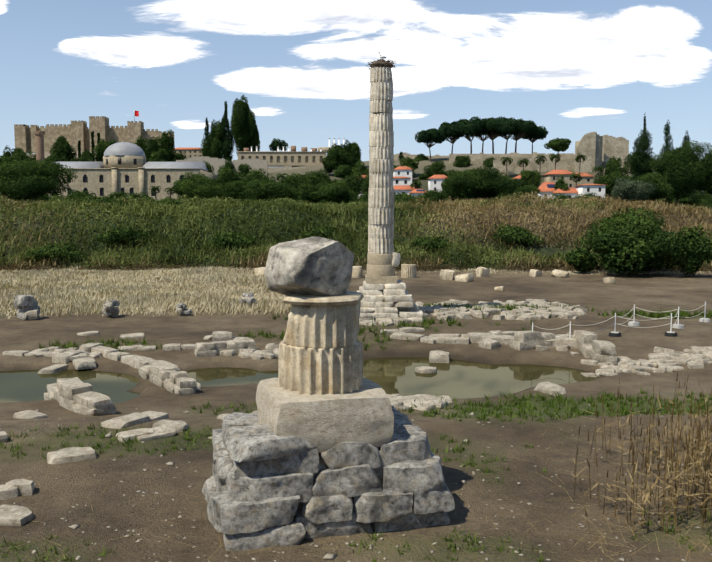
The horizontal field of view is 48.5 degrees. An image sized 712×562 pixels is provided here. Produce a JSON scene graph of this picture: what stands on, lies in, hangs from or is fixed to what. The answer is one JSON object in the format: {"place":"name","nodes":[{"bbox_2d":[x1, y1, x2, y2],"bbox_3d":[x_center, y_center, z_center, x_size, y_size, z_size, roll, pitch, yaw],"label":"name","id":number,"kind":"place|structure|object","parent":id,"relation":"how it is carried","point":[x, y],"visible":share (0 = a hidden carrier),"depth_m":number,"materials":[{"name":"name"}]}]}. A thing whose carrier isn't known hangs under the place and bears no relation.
{"place":"outdoors","nodes":[
{"label":"outdoors","id":0,"kind":"place"},
{"bbox_2d":[0,357,598,403],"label":"pond water","id":1,"kind":"structure","parent":0,"point":[457,379],"depth_m":30.21,"materials":[{"name":"green liquid"}]},
{"bbox_2d":[0,265,710,318],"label":"dry grass field","id":2,"kind":"structure","parent":0,"point":[96,284],"depth_m":58.29,"materials":[{"name":"beige plant"}]},
{"bbox_2d":[0,151,711,561],"bbox_3d":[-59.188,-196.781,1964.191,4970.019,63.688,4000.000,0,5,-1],"label":"ground","id":3,"kind":"structure","parent":0,"point":[100,493],"depth_m":19.08,"materials":[{"name":"brown soil"}]},
{"bbox_2d":[13,150,34,162],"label":"broad tree","id":4,"kind":"object","parent":3,"relation":"on","point":[20,157],"visible":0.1,"depth_m":546.65,"materials":[{"name":"green plant"}]},
{"bbox_2d":[0,159,77,200],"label":"broad tree","id":5,"kind":"object","parent":3,"relation":"on","point":[26,180],"visible":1,"depth_m":129.36,"materials":[{"name":"green plant"}]},
{"bbox_2d":[34,131,44,162],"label":"minaret","id":6,"kind":"object","parent":3,"relation":"on","point":[39,145],"visible":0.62,"depth_m":323.99,"materials":[{"name":"brick"}]},
{"bbox_2d":[23,241,87,262],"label":"bush","id":7,"kind":"object","parent":3,"relation":"on","point":[54,251],"visible":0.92,"depth_m":78.55,"materials":[{"name":"green plant"}]},
{"bbox_2d":[49,135,76,161],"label":"broad tree","id":8,"kind":"object","parent":3,"relation":"on","point":[62,147],"visible":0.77,"depth_m":621.17,"materials":[{"name":"green plant"}]},
{"bbox_2d":[66,189,89,197],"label":"bush","id":9,"kind":"object","parent":3,"relation":"on","point":[79,193],"visible":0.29,"depth_m":236.24,"materials":[{"name":"green plant"}]},
{"bbox_2d":[80,150,93,161],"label":"broad tree","id":10,"kind":"object","parent":3,"relation":"on","point":[86,156],"visible":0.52,"depth_m":616.25,"materials":[{"name":"green plant"}]},
{"bbox_2d":[14,110,173,152],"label":"castle","id":11,"kind":"structure","parent":3,"relation":"on","point":[74,132],"depth_m":741.84,"materials":[{"name":"stone"}]},
{"bbox_2d":[77,196,127,205],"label":"bush","id":12,"kind":"object","parent":3,"relation":"on","point":[104,199],"visible":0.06,"depth_m":97.84,"materials":[{"name":"green plant"}]},
{"bbox_2d":[92,139,116,161],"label":"broad tree","id":13,"kind":"object","parent":3,"relation":"on","point":[102,146],"visible":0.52,"depth_m":623.59,"materials":[{"name":"green plant"}]},
{"bbox_2d":[107,191,129,200],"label":"bush","id":14,"kind":"object","parent":3,"relation":"on","point":[120,194],"visible":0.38,"depth_m":245.15,"materials":[{"name":"green plant"}]},
{"bbox_2d":[95,226,160,246],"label":"bush","id":15,"kind":"object","parent":3,"relation":"on","point":[119,234],"visible":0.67,"depth_m":82.16,"materials":[{"name":"green plant"}]},
{"bbox_2d":[48,140,217,199],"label":"mosque","id":16,"kind":"structure","parent":3,"relation":"on","point":[124,167],"depth_m":288.12,"materials":[{"name":"beige stone"}]},
{"bbox_2d":[14,292,254,320],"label":"stone heaps in grass","id":17,"kind":"object","parent":3,"relation":"on","point":[27,307],"visible":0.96,"depth_m":42.32,"materials":[{"name":"grey stone"}]},
{"bbox_2d":[133,135,146,161],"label":"broad tree","id":18,"kind":"object","parent":3,"relation":"on","point":[140,142],"visible":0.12,"depth_m":508.54,"materials":[{"name":"green plant"}]},
{"bbox_2d":[142,136,165,161],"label":"broad tree","id":19,"kind":"object","parent":3,"relation":"on","point":[151,148],"visible":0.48,"depth_m":505.31,"materials":[{"name":"green plant"}]},
{"bbox_2d":[149,149,168,161],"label":"broad tree","id":20,"kind":"object","parent":3,"relation":"on","point":[161,156],"visible":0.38,"depth_m":470.45,"materials":[{"name":"green plant"}]},
{"bbox_2d":[161,130,174,161],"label":"broad tree","id":21,"kind":"object","parent":3,"relation":"on","point":[169,145],"visible":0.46,"depth_m":519.05,"materials":[{"name":"green plant"}]},
{"bbox_2d":[151,198,184,205],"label":"bush","id":22,"kind":"object","parent":3,"relation":"on","point":[170,202],"visible":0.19,"depth_m":99.60,"materials":[{"name":"green plant"}]},
{"bbox_2d":[173,171,193,198],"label":"bush","id":23,"kind":"object","parent":3,"relation":"on","point":[176,188],"visible":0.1,"depth_m":244.85,"materials":[{"name":"green plant"}]},
{"bbox_2d":[174,148,202,158],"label":"hill house","id":24,"kind":"structure","parent":3,"relation":"on","point":[187,152],"depth_m":551.59,"materials":[{"name":"beige"}]},
{"bbox_2d":[178,172,223,200],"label":"bush","id":25,"kind":"object","parent":3,"relation":"on","point":[199,185],"visible":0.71,"depth_m":165.47,"materials":[{"name":"green plant"}]},
{"bbox_2d":[203,117,209,155],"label":"cypress tree","id":26,"kind":"object","parent":3,"relation":"on","point":[206,129],"visible":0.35,"depth_m":549.64,"materials":[{"name":"green plant"}]},
{"bbox_2d":[200,134,214,157],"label":"broad tree","id":27,"kind":"object","parent":3,"relation":"on","point":[207,147],"visible":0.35,"depth_m":545.13,"materials":[{"name":"green plant"}]},
{"bbox_2d":[209,119,225,158],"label":"broad tree","id":28,"kind":"object","parent":3,"relation":"on","point":[215,138],"visible":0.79,"depth_m":492.33,"materials":[{"name":"green plant"}]},
{"bbox_2d":[219,100,234,160],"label":"cypress tree","id":29,"kind":"object","parent":3,"relation":"on","point":[227,148],"visible":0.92,"depth_m":490.36,"materials":[{"name":"green plant"}]},
{"bbox_2d":[217,165,242,183],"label":"bush","id":30,"kind":"object","parent":3,"relation":"on","point":[225,173],"visible":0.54,"depth_m":323.16,"materials":[{"name":"green plant"}]},
{"bbox_2d":[206,230,255,249],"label":"bush","id":31,"kind":"object","parent":3,"relation":"on","point":[234,239],"visible":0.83,"depth_m":81.94,"materials":[{"name":"green plant"}]},
{"bbox_2d":[213,180,257,199],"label":"bush","id":32,"kind":"object","parent":3,"relation":"on","point":[235,190],"visible":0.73,"depth_m":171.16,"materials":[{"name":"green plant"}]},
{"bbox_2d":[230,95,258,155],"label":"cypress tree","id":33,"kind":"object","parent":3,"relation":"on","point":[243,124],"visible":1,"depth_m":487.81,"materials":[{"name":"green plant"}]},
{"bbox_2d":[237,163,251,176],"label":"bush","id":34,"kind":"object","parent":3,"relation":"on","point":[244,168],"visible":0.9,"depth_m":433.24,"materials":[{"name":"green plant"}]},
{"bbox_2d":[241,168,270,188],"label":"bush","id":35,"kind":"object","parent":3,"relation":"on","point":[254,174],"visible":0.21,"depth_m":295.54,"materials":[{"name":"green plant"}]},
{"bbox_2d":[176,138,344,175],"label":"basilica terrace","id":36,"kind":"structure","parent":3,"relation":"on","point":[271,161],"depth_m":464.00,"materials":[{"name":"beige stone"}]},
{"bbox_2d":[242,179,299,199],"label":"bush","id":37,"kind":"object","parent":3,"relation":"on","point":[265,189],"visible":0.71,"depth_m":175.37,"materials":[{"name":"green plant"}]},
{"bbox_2d":[269,138,287,150],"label":"pine tree","id":38,"kind":"object","parent":3,"relation":"on","point":[275,144],"visible":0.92,"depth_m":510.01,"materials":[{"name":"green plant"}]},
{"bbox_2d":[277,172,306,188],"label":"bush","id":39,"kind":"object","parent":3,"relation":"on","point":[296,181],"visible":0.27,"depth_m":292.88,"materials":[{"name":"green plant"}]},
{"bbox_2d":[0,327,616,525],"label":"stone ruins","id":40,"kind":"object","parent":3,"relation":"on","point":[76,394],"depth_m":31.09,"materials":[{"name":"beige stone"}]},
{"bbox_2d":[298,183,324,203],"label":"bush","id":41,"kind":"object","parent":3,"relation":"on","point":[307,192],"visible":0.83,"depth_m":166.92,"materials":[{"name":"green plant"}]},
{"bbox_2d":[306,168,330,187],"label":"bush","id":42,"kind":"object","parent":3,"relation":"on","point":[315,178],"visible":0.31,"depth_m":285.62,"materials":[{"name":"green plant"}]},
{"bbox_2d":[300,225,350,239],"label":"bush","id":43,"kind":"object","parent":3,"relation":"on","point":[322,229],"visible":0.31,"depth_m":83.65,"materials":[{"name":"green plant"}]},
{"bbox_2d":[202,237,454,550],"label":"ruined column","id":44,"kind":"structure","parent":3,"relation":"on","point":[328,439],"depth_m":13.60,"materials":[{"name":"stone"}]},
{"bbox_2d":[322,153,336,174],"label":"broad tree","id":45,"kind":"object","parent":3,"relation":"on","point":[329,163],"visible":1,"depth_m":414.04,"materials":[{"name":"green plant"}]},
{"bbox_2d":[314,180,358,203],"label":"bush","id":46,"kind":"object","parent":3,"relation":"on","point":[336,193],"visible":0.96,"depth_m":147.22,"materials":[{"name":"green plant"}]},
{"bbox_2d":[327,144,348,169],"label":"broad tree","id":47,"kind":"object","parent":3,"relation":"on","point":[339,152],"visible":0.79,"depth_m":421.73,"materials":[{"name":"green plant"}]},
{"bbox_2d":[333,165,351,178],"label":"bush","id":48,"kind":"object","parent":3,"relation":"on","point":[342,171],"visible":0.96,"depth_m":396.66,"materials":[{"name":"green plant"}]},
{"bbox_2d":[343,140,360,168],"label":"broad tree","id":49,"kind":"object","parent":3,"relation":"on","point":[354,152],"visible":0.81,"depth_m":422.87,"materials":[{"name":"green plant"}]},
{"bbox_2d":[342,171,364,194],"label":"broad tree","id":50,"kind":"object","parent":3,"relation":"on","point":[353,182],"visible":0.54,"depth_m":326.87,"materials":[{"name":"green plant"}]},
{"bbox_2d":[0,191,711,271],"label":"dry reeds","id":51,"kind":"object","parent":3,"relation":"on","point":[663,209],"visible":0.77,"depth_m":87.88,"materials":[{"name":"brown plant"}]},
{"bbox_2d":[0,194,711,271],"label":"reeds","id":52,"kind":"object","parent":3,"relation":"on","point":[27,224],"visible":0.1,"depth_m":85.41,"materials":[{"name":"green plant"}]},
{"bbox_2d":[0,404,711,561],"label":"ground pebbles","id":53,"kind":"object","parent":3,"relation":"on","point":[326,556],"visible":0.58,"depth_m":13.87,"materials":[{"name":"beige stone"}]},
{"bbox_2d":[0,301,711,561],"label":"ground weeds","id":54,"kind":"object","parent":3,"relation":"on","point":[623,409],"visible":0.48,"depth_m":23.64,"materials":[{"name":"green plant"}]},
{"bbox_2d":[1,373,711,561],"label":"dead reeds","id":55,"kind":"object","parent":3,"relation":"on","point":[699,453],"visible":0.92,"depth_m":15.31,"materials":[{"name":"brown plant"}]},
{"bbox_2d":[348,161,368,176],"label":"broad tree","id":56,"kind":"object","parent":3,"relation":"on","point":[362,169],"visible":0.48,"depth_m":398.19,"materials":[{"name":"green plant"}]},
{"bbox_2d":[31,299,711,438],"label":"rubble spreads","id":57,"kind":"object","parent":3,"relation":"on","point":[663,360],"visible":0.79,"depth_m":33.67,"materials":[{"name":"beige stone"}]},
{"bbox_2d":[357,67,423,322],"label":"column","id":58,"kind":"structure","parent":3,"relation":"on","point":[384,292],"depth_m":42.27,"materials":[{"name":"stone"}]},
{"bbox_2d":[367,59,395,68],"bbox_3d":[1.338,-11.559,42.253,1.622,0.549,1.548,0,5,-1],"label":"stork nest","id":59,"kind":"object","parent":58,"relation":"on","point":[381,63],"visible":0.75,"depth_m":41.82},
{"bbox_2d":[393,176,410,185],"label":"house","id":60,"kind":"structure","parent":3,"relation":"on","point":[400,180],"depth_m":337.87,"materials":[{"name":"white paint"}]},
{"bbox_2d":[393,166,412,184],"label":"house","id":61,"kind":"structure","parent":3,"relation":"on","point":[405,171],"depth_m":367.39,"materials":[{"name":"white paint"}]},
{"bbox_2d":[393,185,414,194],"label":"house","id":62,"kind":"structure","parent":3,"relation":"on","point":[407,189],"depth_m":318.59,"materials":[{"name":"orange tile"}]},
{"bbox_2d":[394,194,419,203],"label":"bush","id":63,"kind":"object","parent":3,"relation":"on","point":[405,197],"visible":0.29,"depth_m":137.94,"materials":[{"name":"green plant"}]},
{"bbox_2d":[400,157,418,168],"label":"bush","id":64,"kind":"object","parent":3,"relation":"on","point":[409,161],"visible":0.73,"depth_m":395.12,"materials":[{"name":"green plant"}]},
{"bbox_2d":[409,189,427,196],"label":"house","id":65,"kind":"structure","parent":3,"relation":"on","point":[415,192],"depth_m":299.10,"materials":[{"name":"orange tile"}]},
{"bbox_2d":[414,128,444,161],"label":"pine tree","id":66,"kind":"object","parent":3,"relation":"on","point":[432,135],"visible":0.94,"depth_m":422.87,"materials":[{"name":"green plant"}]},
{"bbox_2d":[408,236,450,249],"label":"bush","id":67,"kind":"object","parent":3,"relation":"on","point":[428,242],"visible":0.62,"depth_m":81.94,"materials":[{"name":"green plant"}]},
{"bbox_2d":[418,189,446,201],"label":"bush","id":68,"kind":"object","parent":3,"relation":"on","point":[433,195],"visible":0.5,"depth_m":177.66,"materials":[{"name":"green plant"}]},
{"bbox_2d":[254,264,614,290],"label":"stone blocks","id":69,"kind":"object","parent":3,"relation":"on","point":[408,270],"visible":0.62,"depth_m":69.01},
{"bbox_2d":[423,160,446,177],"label":"broad tree","id":70,"kind":"object","parent":3,"relation":"on","point":[436,168],"visible":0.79,"depth_m":374.99,"materials":[{"name":"green plant"}]},
{"bbox_2d":[428,175,447,192],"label":"house","id":71,"kind":"structure","parent":3,"relation":"on","point":[434,182],"depth_m":348.29,"materials":[{"name":"white paint"}]},
{"bbox_2d":[438,121,463,153],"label":"pine tree","id":72,"kind":"object","parent":3,"relation":"on","point":[446,129],"visible":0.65,"depth_m":423.49,"materials":[{"name":"green plant"}]},
{"bbox_2d":[452,155,470,167],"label":"bush","id":73,"kind":"object","parent":3,"relation":"on","point":[462,161],"visible":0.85,"depth_m":405.87,"materials":[{"name":"green plant"}]},
{"bbox_2d":[453,116,484,153],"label":"pine tree","id":74,"kind":"object","parent":3,"relation":"on","point":[472,127],"visible":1,"depth_m":416.47,"materials":[{"name":"green plant"}]},
{"bbox_2d":[441,165,512,199],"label":"broad tree","id":75,"kind":"object","parent":3,"relation":"on","point":[480,183],"visible":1,"depth_m":185.00,"materials":[{"name":"green plant"}]},
{"bbox_2d":[483,156,495,166],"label":"bush","id":76,"kind":"object","parent":3,"relation":"on","point":[488,161],"visible":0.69,"depth_m":400.38,"materials":[{"name":"green plant"}]},
{"bbox_2d":[476,116,513,153],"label":"pine tree","id":77,"kind":"object","parent":3,"relation":"on","point":[492,125],"visible":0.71,"depth_m":420.56,"materials":[{"name":"green plant"}]},
{"bbox_2d":[501,156,512,173],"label":"palm tree","id":78,"kind":"object","parent":3,"relation":"on","point":[506,160],"visible":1,"depth_m":377.02,"materials":[{"name":"green plant"}]},
{"bbox_2d":[500,180,519,194],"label":"bush","id":79,"kind":"object","parent":3,"relation":"on","point":[513,186],"visible":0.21,"depth_m":277.63,"materials":[{"name":"green plant"}]},
{"bbox_2d":[393,132,628,174],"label":"byzantine tower and walls","id":80,"kind":"structure","parent":3,"relation":"on","point":[595,149],"depth_m":383.70,"materials":[{"name":"beige stone"}]},
{"bbox_2d":[497,118,537,152],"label":"pine tree","id":81,"kind":"object","parent":3,"relation":"on","point":[518,128],"visible":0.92,"depth_m":418.44,"materials":[{"name":"green plant"}]},
{"bbox_2d":[492,223,545,245],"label":"bush","id":82,"kind":"object","parent":3,"relation":"on","point":[517,234],"visible":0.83,"depth_m":84.24,"materials":[{"name":"green plant"}]},
{"bbox_2d":[505,184,540,198],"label":"bush","id":83,"kind":"object","parent":3,"relation":"on","point":[530,188],"visible":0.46,"depth_m":183.60,"materials":[{"name":"green plant"}]},
{"bbox_2d":[518,170,542,186],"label":"broad tree","id":84,"kind":"object","parent":3,"relation":"on","point":[524,180],"visible":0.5,"depth_m":336.49,"materials":[{"name":"green plant"}]},
{"bbox_2d":[521,126,548,153],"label":"pine tree","id":85,"kind":"object","parent":3,"relation":"on","point":[541,133],"visible":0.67,"depth_m":423.06,"materials":[{"name":"green plant"}]},
{"bbox_2d":[537,182,554,198],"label":"house","id":86,"kind":"structure","parent":3,"relation":"on","point":[546,187],"depth_m":300.37,"materials":[{"name":"orange tile"}]},
{"bbox_2d":[543,138,571,153],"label":"broad tree","id":87,"kind":"object","parent":3,"relation":"on","point":[561,144],"visible":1,"depth_m":415.03,"materials":[{"name":"green plant"}]},
{"bbox_2d":[544,170,574,187],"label":"house","id":88,"kind":"structure","parent":3,"relation":"on","point":[552,176],"depth_m":329.45,"materials":[{"name":"beige paint"}]},
{"bbox_2d":[553,174,568,190],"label":"broad tree","id":89,"kind":"object","parent":3,"relation":"on","point":[561,184],"visible":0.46,"depth_m":298.60,"materials":[{"name":"green plant"}]},
{"bbox_2d":[553,188,577,198],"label":"house","id":90,"kind":"structure","parent":3,"relation":"on","point":[571,192],"depth_m":296.11,"materials":[{"name":"white paint"}]},
{"bbox_2d":[565,247,598,273],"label":"bush","id":91,"kind":"object","parent":3,"relation":"on","point":[582,259],"visible":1,"depth_m":74.98,"materials":[{"name":"green plant"}]},
{"bbox_2d":[575,173,594,187],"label":"house","id":92,"kind":"structure","parent":3,"relation":"on","point":[587,178],"depth_m":339.61,"materials":[{"name":"white paint"}]},
{"bbox_2d":[575,184,604,197],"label":"house","id":93,"kind":"structure","parent":3,"relation":"on","point":[599,189],"depth_m":290.04,"materials":[{"name":"white paint"}]},
{"bbox_2d":[593,171,625,196],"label":"broad tree","id":94,"kind":"object","parent":3,"relation":"on","point":[608,181],"visible":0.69,"depth_m":297.38,"materials":[{"name":"green plant"}]},
{"bbox_2d":[604,156,621,174],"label":"broad tree","id":95,"kind":"object","parent":3,"relation":"on","point":[612,164],"visible":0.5,"depth_m":348.33,"materials":[{"name":"green plant"}]},
{"bbox_2d":[532,302,710,337],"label":"rope barrier","id":96,"kind":"object","parent":3,"relation":"on","point":[614,333],"visible":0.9,"depth_m":37.85,"materials":[{"name":"painted metal"},{"name":"rope"},{"name":"rubber"}]},
{"bbox_2d":[580,206,686,274],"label":"bush","id":97,"kind":"object","parent":3,"relation":"on","point":[629,242],"visible":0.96,"depth_m":71.31,"materials":[{"name":"green plant"}]},
{"bbox_2d":[610,178,656,201],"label":"broad tree","id":98,"kind":"object","parent":3,"relation":"on","point":[629,190],"visible":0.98,"depth_m":157.15,"materials":[{"name":"green plant"}]},
{"bbox_2d":[623,151,648,173],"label":"broad tree","id":99,"kind":"object","parent":3,"relation":"on","point":[627,161],"visible":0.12,"depth_m":359.44,"materials":[{"name":"green plant"}]},
{"bbox_2d":[630,114,658,180],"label":"cypress tree","id":100,"kind":"object","parent":3,"relation":"on","point":[642,166],"visible":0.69,"depth_m":228.14,"materials":[{"name":"green plant"}]},
{"bbox_2d":[630,172,673,200],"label":"bush","id":101,"kind":"object","parent":3,"relation":"on","point":[661,192],"visible":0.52,"depth_m":189.05,"materials":[{"name":"green plant"}]},
{"bbox_2d":[657,120,673,181],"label":"cypress tree","id":102,"kind":"object","parent":3,"relation":"on","point":[667,144],"visible":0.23,"depth_m":258.50,"materials":[{"name":"green plant"}]},
{"bbox_2d":[649,141,711,205],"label":"broad tree","id":103,"kind":"object","parent":3,"relation":"on","point":[680,169],"visible":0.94,"depth_m":195.64,"materials":[{"name":"green plant"}]},
{"bbox_2d":[667,226,711,277],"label":"bush","id":104,"kind":"object","parent":3,"relation":"on","point":[693,255],"visible":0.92,"depth_m":69.72,"materials":[{"name":"green plant"}]},
{"bbox_2d":[679,190,704,202],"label":"bush","id":105,"kind":"object","parent":3,"relation":"on","point":[688,199],"visible":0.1,"depth_m":243.79,"materials":[{"name":"green plant"}]},
{"bbox_2d":[689,194,711,208],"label":"bush","id":106,"kind":"object","parent":3,"relation":"on","point":[704,201],"visible":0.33,"depth_m":196.34,"materials":[{"name":"green plant"}]},
{"bbox_2d":[697,151,711,199],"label":"broad tree","id":107,"kind":"object","parent":3,"relation":"on","point":[707,185],"visible":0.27,"depth_m":207.38,"materials":[{"name":"green plant"}]},
{"bbox_2d":[0,0,711,160],"label":"sky","id":108,"kind":"structure","parent":0,"point":[574,69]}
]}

